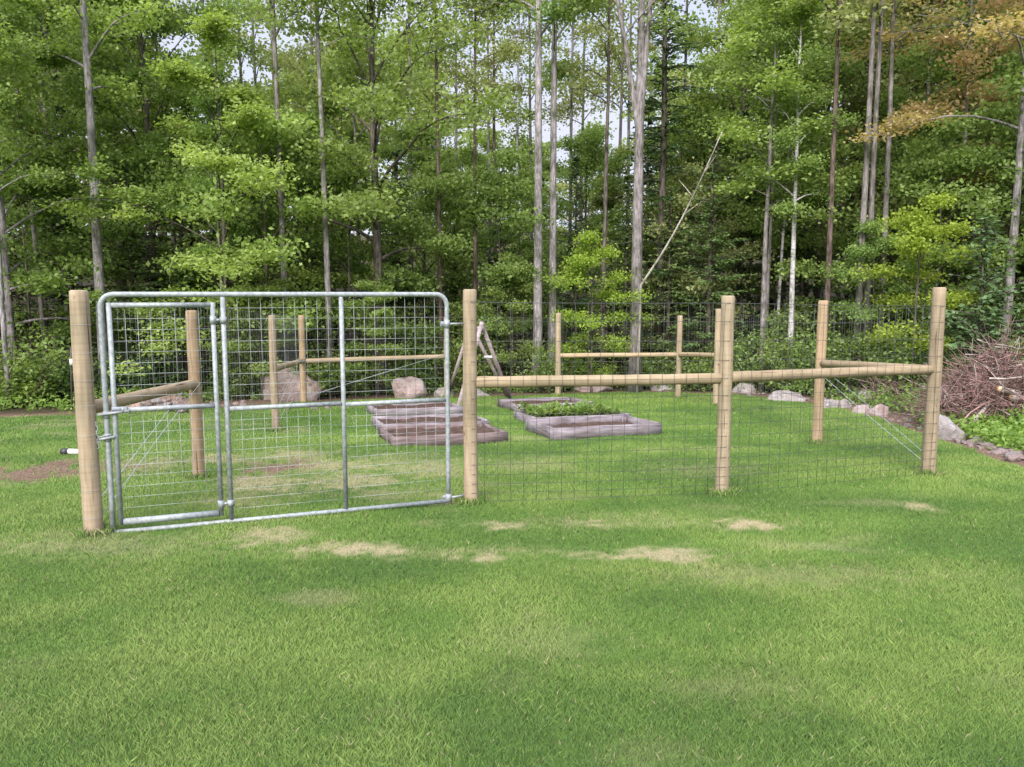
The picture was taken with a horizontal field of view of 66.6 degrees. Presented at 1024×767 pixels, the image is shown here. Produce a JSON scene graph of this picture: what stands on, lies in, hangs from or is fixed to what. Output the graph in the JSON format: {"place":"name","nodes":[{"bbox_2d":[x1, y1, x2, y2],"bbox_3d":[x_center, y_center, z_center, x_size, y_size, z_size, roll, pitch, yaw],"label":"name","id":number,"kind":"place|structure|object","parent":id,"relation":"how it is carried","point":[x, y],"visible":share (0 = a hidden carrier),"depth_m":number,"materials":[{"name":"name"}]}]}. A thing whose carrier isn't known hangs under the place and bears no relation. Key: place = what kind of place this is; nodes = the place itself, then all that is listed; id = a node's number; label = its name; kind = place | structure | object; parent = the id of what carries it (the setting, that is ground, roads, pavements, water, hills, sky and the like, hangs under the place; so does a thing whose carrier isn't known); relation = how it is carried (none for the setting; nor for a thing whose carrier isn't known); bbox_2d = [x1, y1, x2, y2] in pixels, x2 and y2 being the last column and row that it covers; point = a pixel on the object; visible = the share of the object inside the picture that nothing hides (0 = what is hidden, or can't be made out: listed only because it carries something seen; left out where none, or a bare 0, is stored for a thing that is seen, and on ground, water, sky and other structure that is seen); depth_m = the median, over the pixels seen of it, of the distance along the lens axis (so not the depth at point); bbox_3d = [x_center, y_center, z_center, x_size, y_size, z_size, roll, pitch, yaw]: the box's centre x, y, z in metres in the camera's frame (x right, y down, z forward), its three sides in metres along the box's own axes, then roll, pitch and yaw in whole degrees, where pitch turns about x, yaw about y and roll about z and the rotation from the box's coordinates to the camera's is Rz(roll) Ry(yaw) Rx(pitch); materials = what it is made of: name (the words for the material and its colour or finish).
{"place":"outdoors","nodes":[
{"label":"outdoors","id":0,"kind":"place"},
{"bbox_2d":[9,0,1010,234],"label":"sky","id":1,"kind":"structure","parent":0,"point":[565,130],"materials":[{"name":"white"}]},
{"bbox_2d":[0,235,1023,766],"bbox_3d":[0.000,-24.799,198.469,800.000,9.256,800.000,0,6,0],"label":"ground","id":2,"kind":"structure","parent":0,"point":[26,473],"depth_m":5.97,"materials":[{"name":"green plant"}]},
{"bbox_2d":[0,3,73,408],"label":"slender tree","id":3,"kind":"object","parent":2,"relation":"on","point":[7,20],"visible":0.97,"depth_m":15.24,"materials":[{"name":"green plant"}]},
{"bbox_2d":[0,0,99,365],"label":"slender tree","id":4,"kind":"object","parent":2,"relation":"on","point":[34,85],"visible":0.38,"depth_m":17.27,"materials":[{"name":"green plant"}]},
{"bbox_2d":[0,319,100,408],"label":"shrub","id":5,"kind":"object","parent":2,"relation":"on","point":[31,387],"visible":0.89,"depth_m":15.55,"materials":[{"name":"green plant"}]},
{"bbox_2d":[0,335,120,403],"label":"shrub","id":6,"kind":"object","parent":2,"relation":"on","point":[67,387],"visible":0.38,"depth_m":16.32,"materials":[{"name":"green plant"}]},
{"bbox_2d":[0,144,132,363],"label":"sapling","id":7,"kind":"object","parent":2,"relation":"on","point":[64,329],"visible":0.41,"depth_m":17.58,"materials":[{"name":"green plant"}]},
{"bbox_2d":[12,103,128,382],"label":"conifer","id":8,"kind":"object","parent":2,"relation":"on","point":[73,287],"visible":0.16,"depth_m":19.58,"materials":[{"name":"green plant"}]},
{"bbox_2d":[0,0,178,398],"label":"tall tree","id":9,"kind":"object","parent":2,"relation":"on","point":[83,16],"visible":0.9,"depth_m":16.68,"materials":[{"name":"green plant"}]},
{"bbox_2d":[0,0,191,395],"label":"broadleaf tree","id":10,"kind":"object","parent":2,"relation":"on","point":[58,62],"visible":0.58,"depth_m":16.45,"materials":[{"name":"green plant"}]},
{"bbox_2d":[3,0,200,362],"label":"broadleaf tree","id":11,"kind":"object","parent":2,"relation":"on","point":[132,76],"visible":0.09,"depth_m":21.00,"materials":[{"name":"green plant"}]},
{"bbox_2d":[9,127,229,381],"bbox_3d":[-9.517,-3.017,19.110,4.442,6.581,4.825,2,7,20],"label":"sapling","id":12,"kind":"object","parent":2,"relation":"on","point":[153,144],"visible":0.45,"depth_m":18.48,"materials":[{"name":"green plant"}]},
{"bbox_2d":[92,160,187,389],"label":"conifer","id":13,"kind":"object","parent":2,"relation":"on","point":[131,278],"visible":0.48,"depth_m":18.59,"materials":[{"name":"green plant"}]},
{"bbox_2d":[92,331,187,393],"bbox_3d":[-8.678,-0.364,17.721,2.134,1.649,2.374,4,7,29],"label":"shrub","id":14,"kind":"object","parent":2,"relation":"on","point":[131,384],"visible":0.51,"depth_m":17.80,"materials":[{"name":"green plant"}]},
{"bbox_2d":[4,0,275,366],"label":"broadleaf tree","id":15,"kind":"object","parent":2,"relation":"on","point":[115,134],"visible":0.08,"depth_m":23.13,"materials":[{"name":"green plant"}]},
{"bbox_2d":[0,0,303,384],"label":"broadleaf tree","id":16,"kind":"object","parent":2,"relation":"on","point":[113,120],"visible":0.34,"depth_m":18.56,"materials":[{"name":"green plant"}]},
{"bbox_2d":[71,0,233,374],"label":"slender tree","id":17,"kind":"object","parent":2,"relation":"on","point":[149,47],"visible":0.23,"depth_m":21.84,"materials":[{"name":"green plant"}]},
{"bbox_2d":[131,160,233,390],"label":"conifer","id":18,"kind":"object","parent":2,"relation":"on","point":[181,237],"visible":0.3,"depth_m":19.28,"materials":[{"name":"green plant"}]},
{"bbox_2d":[68,78,320,376],"bbox_3d":[-9.179,-4.627,22.753,7.124,8.923,5.817,-3,7,-28],"label":"broadleaf tree","id":19,"kind":"object","parent":2,"relation":"on","point":[159,249],"visible":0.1,"depth_m":21.52,"materials":[{"name":"green plant"}]},
{"bbox_2d":[31,3,358,397],"bbox_3d":[-6.077,-3.669,16.804,5.388,8.266,6.599,4,8,33],"label":"broadleaf tree","id":20,"kind":"object","parent":2,"relation":"on","point":[184,76],"visible":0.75,"depth_m":16.06,"materials":[{"name":"green plant"}]},
{"bbox_2d":[134,0,276,368],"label":"slender tree","id":21,"kind":"object","parent":2,"relation":"on","point":[230,50],"visible":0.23,"depth_m":22.87,"materials":[{"name":"green plant"}]},
{"bbox_2d":[147,58,272,290],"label":"slender tree","id":22,"kind":"object","parent":2,"relation":"on","point":[203,106],"visible":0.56,"depth_m":17.07,"materials":[{"name":"green plant"}]},
{"bbox_2d":[199,303,297,399],"bbox_3d":[-6.039,-0.727,17.717,2.231,2.222,2.264,3,7,23],"label":"shrub","id":23,"kind":"object","parent":2,"relation":"on","point":[233,361],"visible":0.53,"depth_m":17.23,"materials":[{"name":"green plant"}]},
{"bbox_2d":[199,267,305,399],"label":"sapling","id":24,"kind":"object","parent":2,"relation":"on","point":[257,276],"visible":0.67,"depth_m":17.00,"materials":[{"name":"green plant"}]},
{"bbox_2d":[146,81,384,372],"bbox_3d":[-5.661,-3.078,16.887,5.196,7.088,4.784,2,7,17],"label":"sapling","id":25,"kind":"object","parent":2,"relation":"on","point":[289,125],"visible":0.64,"depth_m":16.82,"materials":[{"name":"green plant"}]},
{"bbox_2d":[169,108,373,335],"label":"sapling","id":26,"kind":"object","parent":2,"relation":"on","point":[344,260],"visible":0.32,"depth_m":18.80,"materials":[{"name":"green plant"}]},
{"bbox_2d":[220,0,338,360],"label":"slender tree","id":27,"kind":"object","parent":2,"relation":"on","point":[257,19],"visible":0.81,"depth_m":17.38,"materials":[{"name":"green plant"}]},
{"bbox_2d":[248,0,343,357],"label":"slender tree","id":28,"kind":"object","parent":2,"relation":"on","point":[304,55],"visible":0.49,"depth_m":25.76,"materials":[{"name":"green plant"}]},
{"bbox_2d":[202,90,414,355],"bbox_3d":[-4.958,-4.098,22.173,5.205,7.984,6.374,5,8,39],"label":"broadleaf tree","id":29,"kind":"object","parent":2,"relation":"on","point":[364,269],"visible":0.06,"depth_m":21.61,"materials":[{"name":"green plant"}]},
{"bbox_2d":[241,0,396,396],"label":"slender tree","id":30,"kind":"object","parent":2,"relation":"on","point":[329,345],"visible":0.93,"depth_m":17.14,"materials":[{"name":"green plant"}]},
{"bbox_2d":[240,146,431,390],"bbox_3d":[-4.411,-2.776,19.154,4.100,6.075,4.454,6,9,44],"label":"sapling","id":31,"kind":"object","parent":2,"relation":"on","point":[351,317],"visible":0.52,"depth_m":18.59,"materials":[{"name":"green plant"}]},
{"bbox_2d":[278,328,394,398],"bbox_3d":[-3.979,-0.405,17.734,2.246,1.736,2.499,1,7,7],"label":"shrub","id":32,"kind":"object","parent":2,"relation":"on","point":[322,374],"visible":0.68,"depth_m":17.63,"materials":[{"name":"green plant"}]},
{"bbox_2d":[176,0,534,393],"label":"broadleaf tree","id":33,"kind":"object","parent":2,"relation":"on","point":[387,108],"visible":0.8,"depth_m":17.28,"materials":[{"name":"green plant"}]},
{"bbox_2d":[334,279,414,396],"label":"sapling","id":34,"kind":"object","parent":2,"relation":"on","point":[377,320],"visible":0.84,"depth_m":17.59,"materials":[{"name":"green plant"}]},
{"bbox_2d":[355,149,435,375],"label":"conifer","id":35,"kind":"object","parent":2,"relation":"on","point":[401,299],"visible":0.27,"depth_m":21.12,"materials":[{"name":"green plant"}]},
{"bbox_2d":[370,318,456,391],"bbox_3d":[-2.325,-0.696,19.015,2.037,2.000,2.007,5,8,38],"label":"shrub","id":36,"kind":"object","parent":2,"relation":"on","point":[409,370],"visible":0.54,"depth_m":18.98,"materials":[{"name":"green plant"}]},
{"bbox_2d":[366,402,462,415],"bbox_3d":[-1.850,0.492,14.658,1.610,0.249,1.208,-2,7,-19],"label":"raised bed","id":37,"kind":"object","parent":2,"relation":"on","point":[424,408],"visible":0.76,"depth_m":14.23,"materials":[{"name":"wood"}]},
{"bbox_2d":[335,156,495,343],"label":"sapling","id":38,"kind":"object","parent":2,"relation":"on","point":[426,186],"visible":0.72,"depth_m":19.56,"materials":[{"name":"green plant"}]},
{"bbox_2d":[337,117,493,371],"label":"broadleaf tree","id":39,"kind":"object","parent":2,"relation":"on","point":[410,158],"visible":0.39,"depth_m":23.20,"materials":[{"name":"green plant"}]},
{"bbox_2d":[378,422,507,446],"bbox_3d":[-1.012,0.741,11.202,1.626,0.244,1.185,-2,7,-19],"label":"raised bed","id":40,"kind":"object","parent":2,"relation":"on","point":[407,437],"visible":0.83,"depth_m":10.89,"materials":[{"name":"wood"}]},
{"bbox_2d":[386,0,505,386],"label":"slender tree","id":41,"kind":"object","parent":2,"relation":"on","point":[440,300],"visible":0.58,"depth_m":19.33,"materials":[{"name":"green plant"}]},
{"bbox_2d":[425,306,511,391],"bbox_3d":[-1.247,-0.883,19.945,2.264,2.222,2.230,4,7,29],"label":"shrub","id":42,"kind":"object","parent":2,"relation":"on","point":[458,345],"visible":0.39,"depth_m":19.76,"materials":[{"name":"green plant"}]},
{"bbox_2d":[424,0,546,360],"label":"slender tree","id":43,"kind":"object","parent":2,"relation":"on","point":[511,50],"visible":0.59,"depth_m":19.72,"materials":[{"name":"green plant"}]},
{"bbox_2d":[451,250,545,390],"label":"sapling","id":44,"kind":"object","parent":2,"relation":"on","point":[498,294],"visible":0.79,"depth_m":19.45,"materials":[{"name":"green plant"}]},
{"bbox_2d":[459,1,548,351],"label":"slender tree","id":45,"kind":"object","parent":2,"relation":"on","point":[494,72],"visible":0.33,"depth_m":27.01,"materials":[{"name":"green plant"}]},
{"bbox_2d":[69,287,946,534],"bbox_3d":[0.326,-0.182,12.213,8.595,2.560,11.887,-1,7,-6],"label":"garden fence","id":46,"kind":"object","parent":2,"relation":"on","point":[723,377],"visible":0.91,"depth_m":7.47,"materials":[{"name":"brown wood"}]},
{"bbox_2d":[95,292,463,532],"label":"metal gate","id":47,"kind":"structure","parent":46,"relation":"attached to","point":[107,436],"depth_m":6.29,"materials":[{"name":"metal"}]},
{"bbox_2d":[106,302,234,524],"bbox_3d":[-2.669,0.232,6.141,0.858,1.731,0.058,-2,7,-21],"label":"walk door","id":48,"kind":"structure","parent":47,"relation":"in","point":[213,321],"depth_m":6.13,"materials":[{"name":"metal"}]},
{"bbox_2d":[443,141,580,374],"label":"sapling","id":49,"kind":"object","parent":2,"relation":"on","point":[492,185],"visible":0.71,"depth_m":19.64,"materials":[{"name":"green plant"}]},
{"bbox_2d":[0,364,1023,450],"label":"ground weeds","id":50,"kind":"object","parent":2,"relation":"on","point":[1010,432],"visible":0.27,"depth_m":15.06,"materials":[{"name":"green plant"}]},
{"bbox_2d":[446,209,577,375],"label":"broadleaf tree","id":51,"kind":"object","parent":2,"relation":"on","point":[525,243],"visible":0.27,"depth_m":21.12,"materials":[{"name":"green plant"}]},
{"bbox_2d":[4,0,1023,362],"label":"deep wood","id":52,"kind":"object","parent":2,"relation":"on","point":[352,130],"visible":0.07,"depth_m":29.73,"materials":[{"name":"green plant"}]},
{"bbox_2d":[484,0,574,358],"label":"slender tree","id":53,"kind":"object","parent":2,"relation":"on","point":[516,135],"visible":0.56,"depth_m":26.91,"materials":[{"name":"green plant"}]},
{"bbox_2d":[439,0,621,365],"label":"tall tree","id":54,"kind":"object","parent":2,"relation":"on","point":[552,11],"visible":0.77,"depth_m":19.57,"materials":[{"name":"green plant"}]},
{"bbox_2d":[472,0,621,391],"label":"tall tree","id":55,"kind":"object","parent":2,"relation":"on","point":[537,300],"visible":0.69,"depth_m":19.09,"materials":[{"name":"grey plant"}]},
{"bbox_2d":[526,156,616,374],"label":"conifer","id":56,"kind":"object","parent":2,"relation":"on","point":[579,300],"visible":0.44,"depth_m":22.13,"materials":[{"name":"green plant"}]},
{"bbox_2d":[497,123,653,365],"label":"broadleaf tree","id":57,"kind":"object","parent":2,"relation":"on","point":[590,161],"visible":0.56,"depth_m":24.22,"materials":[{"name":"green plant"}]},
{"bbox_2d":[526,0,636,358],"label":"slender tree","id":58,"kind":"object","parent":2,"relation":"on","point":[571,101],"visible":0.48,"depth_m":26.23,"materials":[{"name":"green plant"}]},
{"bbox_2d":[526,415,661,439],"bbox_3d":[1.227,0.677,11.892,1.770,0.274,1.106,-2,7,-20],"label":"raised bed","id":59,"kind":"object","parent":2,"relation":"on","point":[577,427],"visible":0.87,"depth_m":11.61,"materials":[{"name":"wood"}]},
{"bbox_2d":[539,226,658,392],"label":"sapling","id":60,"kind":"object","parent":2,"relation":"on","point":[577,265],"visible":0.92,"depth_m":18.63,"materials":[{"name":"green plant"}]},
{"bbox_2d":[543,0,660,367],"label":"slender tree","id":61,"kind":"object","parent":2,"relation":"on","point":[607,49],"visible":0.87,"depth_m":19.88,"materials":[{"name":"green plant"}]},
{"bbox_2d":[565,0,661,358],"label":"slender tree","id":62,"kind":"object","parent":2,"relation":"on","point":[620,94],"visible":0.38,"depth_m":27.05,"materials":[{"name":"green plant"}]},
{"bbox_2d":[543,144,695,360],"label":"broadleaf tree","id":63,"kind":"object","parent":2,"relation":"on","point":[610,202],"visible":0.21,"depth_m":26.06,"materials":[{"name":"green plant"}]},
{"bbox_2d":[583,169,675,374],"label":"conifer","id":64,"kind":"object","parent":2,"relation":"on","point":[625,228],"visible":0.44,"depth_m":22.19,"materials":[{"name":"green plant"}]},
{"bbox_2d":[566,0,700,392],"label":"forked tree","id":65,"kind":"object","parent":2,"relation":"on","point":[638,97],"visible":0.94,"depth_m":18.54,"materials":[{"name":"grey plant"}]},
{"bbox_2d":[611,0,714,372],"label":"conifer","id":66,"kind":"object","parent":2,"relation":"on","point":[663,157],"visible":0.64,"depth_m":20.83,"materials":[{"name":"green plant"}]},
{"bbox_2d":[624,185,714,388],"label":"conifer","id":67,"kind":"object","parent":2,"relation":"on","point":[667,337],"visible":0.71,"depth_m":20.33,"materials":[{"name":"green plant"}]},
{"bbox_2d":[614,88,791,363],"bbox_3d":[6.101,-4.797,24.828,6.278,8.692,5.759,0,7,-2],"label":"broadleaf tree","id":68,"kind":"object","parent":2,"relation":"on","point":[670,164],"visible":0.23,"depth_m":23.84,"materials":[{"name":"green plant"}]},
{"bbox_2d":[626,156,786,361],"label":"sapling","id":69,"kind":"object","parent":2,"relation":"on","point":[680,197],"visible":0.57,"depth_m":20.99,"materials":[{"name":"green plant"}]},
{"bbox_2d":[648,114,767,388],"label":"conifer","id":70,"kind":"object","parent":2,"relation":"on","point":[709,279],"visible":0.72,"depth_m":19.84,"materials":[{"name":"green plant"}]},
{"bbox_2d":[650,0,778,363],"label":"slender tree","id":71,"kind":"object","parent":2,"relation":"on","point":[689,102],"visible":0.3,"depth_m":23.80,"materials":[{"name":"green plant"}]},
{"bbox_2d":[696,107,789,368],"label":"conifer","id":72,"kind":"object","parent":2,"relation":"on","point":[741,266],"visible":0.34,"depth_m":22.13,"materials":[{"name":"green plant"}]},
{"bbox_2d":[642,0,858,351],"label":"broadleaf tree","id":73,"kind":"object","parent":2,"relation":"on","point":[745,211],"visible":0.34,"depth_m":22.34,"materials":[{"name":"green plant"}]},
{"bbox_2d":[682,0,851,391],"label":"slender tree","id":74,"kind":"object","parent":2,"relation":"on","point":[741,131],"visible":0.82,"depth_m":18.54,"materials":[{"name":"green plant"}]},
{"bbox_2d":[717,0,832,385],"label":"slender tree","id":75,"kind":"object","parent":2,"relation":"on","point":[744,69],"visible":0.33,"depth_m":19.53,"materials":[{"name":"green plant"}]},
{"bbox_2d":[735,310,815,391],"bbox_3d":[6.449,-0.752,18.981,2.150,2.111,2.119,-3,7,-21],"label":"shrub","id":76,"kind":"object","parent":2,"relation":"on","point":[779,362],"visible":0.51,"depth_m":18.86,"materials":[{"name":"green plant"}]},
{"bbox_2d":[716,16,845,386],"bbox_3d":[7.039,-4.691,20.468,2.893,9.651,2.910,0,7,4],"label":"slender tree","id":77,"kind":"object","parent":2,"relation":"on","point":[758,225],"visible":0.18,"depth_m":20.24,"materials":[{"name":"green plant"}]},
{"bbox_2d":[729,0,868,390],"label":"tall tree","id":78,"kind":"object","parent":2,"relation":"on","point":[811,54],"visible":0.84,"depth_m":18.26,"materials":[{"name":"green plant"}]},
{"bbox_2d":[760,137,843,360],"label":"conifer","id":79,"kind":"object","parent":2,"relation":"on","point":[807,286],"visible":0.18,"depth_m":22.68,"materials":[{"name":"green plant"}]},
{"bbox_2d":[678,0,961,355],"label":"broadleaf tree","id":80,"kind":"object","parent":2,"relation":"on","point":[851,69],"visible":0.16,"depth_m":22.34,"materials":[{"name":"green plant"}]},
{"bbox_2d":[767,0,887,393],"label":"slender tree","id":81,"kind":"object","parent":2,"relation":"on","point":[838,23],"visible":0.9,"depth_m":18.00,"materials":[{"name":"grey plant"}]},
{"bbox_2d":[757,131,927,335],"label":"sapling","id":82,"kind":"object","parent":2,"relation":"on","point":[844,176],"visible":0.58,"depth_m":19.24,"materials":[{"name":"green plant"}]},
{"bbox_2d":[739,0,997,328],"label":"broadleaf tree","id":83,"kind":"object","parent":2,"relation":"on","point":[852,130],"visible":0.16,"depth_m":23.33,"materials":[{"name":"green plant"}]},
{"bbox_2d":[831,0,907,387],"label":"slender tree","id":84,"kind":"object","parent":2,"relation":"on","point":[863,215],"visible":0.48,"depth_m":18.02,"materials":[{"name":"grey plant"}]},
{"bbox_2d":[835,0,912,359],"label":"slender tree","id":85,"kind":"object","parent":2,"relation":"on","point":[879,4],"visible":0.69,"depth_m":18.17,"materials":[{"name":"grey plant"}]},
{"bbox_2d":[815,215,949,385],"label":"sapling","id":86,"kind":"object","parent":2,"relation":"on","point":[871,229],"visible":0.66,"depth_m":17.93,"materials":[{"name":"green plant"}]},
{"bbox_2d":[749,0,1022,320],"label":"broadleaf tree","id":87,"kind":"object","parent":2,"relation":"on","point":[883,42],"visible":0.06,"depth_m":23.62,"materials":[{"name":"green plant"}]},
{"bbox_2d":[826,320,947,393],"bbox_3d":[8.467,-0.578,17.719,2.499,1.736,2.246,-3,7,-21],"label":"shrub","id":88,"kind":"object","parent":2,"relation":"on","point":[868,356],"visible":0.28,"depth_m":17.45,"materials":[{"name":"green plant"}]},
{"bbox_2d":[823,0,985,348],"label":"slender tree","id":89,"kind":"object","parent":2,"relation":"on","point":[888,146],"visible":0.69,"depth_m":18.22,"materials":[{"name":"green plant"}]},
{"bbox_2d":[832,188,1003,391],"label":"sapling","id":90,"kind":"object","parent":2,"relation":"on","point":[922,232],"visible":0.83,"depth_m":16.18,"materials":[{"name":"green plant"}]},
{"bbox_2d":[824,1,1023,363],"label":"broadleaf tree","id":91,"kind":"object","parent":2,"relation":"on","point":[939,72],"visible":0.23,"depth_m":20.29,"materials":[{"name":"green plant"}]},
{"bbox_2d":[830,0,1023,365],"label":"broadleaf tree","id":92,"kind":"object","parent":2,"relation":"on","point":[1004,27],"visible":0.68,"depth_m":16.99,"materials":[{"name":"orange plant"}]},
{"bbox_2d":[845,0,1023,356],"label":"broadleaf tree","id":93,"kind":"object","parent":2,"relation":"on","point":[954,96],"visible":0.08,"depth_m":22.22,"materials":[{"name":"green plant"}]},
{"bbox_2d":[872,104,1023,325],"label":"sapling","id":94,"kind":"object","parent":2,"relation":"on","point":[915,188],"visible":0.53,"depth_m":17.95,"materials":[{"name":"green plant"}]},
{"bbox_2d":[890,310,1023,430],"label":"brush pile","id":95,"kind":"object","parent":2,"relation":"on","point":[1003,386],"visible":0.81,"depth_m":12.13,"materials":[{"name":"brown wood"}]},
{"bbox_2d":[892,0,1023,362],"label":"slender tree","id":96,"kind":"object","parent":2,"relation":"on","point":[951,40],"visible":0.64,"depth_m":18.99,"materials":[{"name":"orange plant"}]},
{"bbox_2d":[895,94,1023,326],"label":"sapling","id":97,"kind":"object","parent":2,"relation":"on","point":[982,206],"visible":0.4,"depth_m":17.18,"materials":[{"name":"green plant"}]},
{"bbox_2d":[914,215,1023,388],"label":"conifer","id":98,"kind":"object","parent":2,"relation":"on","point":[986,234],"visible":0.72,"depth_m":15.37,"materials":[{"name":"green plant"}]},
{"bbox_2d":[917,41,1023,267],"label":"broadleaf tree","id":99,"kind":"object","parent":2,"relation":"on","point":[1017,84],"visible":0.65,"depth_m":16.82,"materials":[{"name":"green plant"}]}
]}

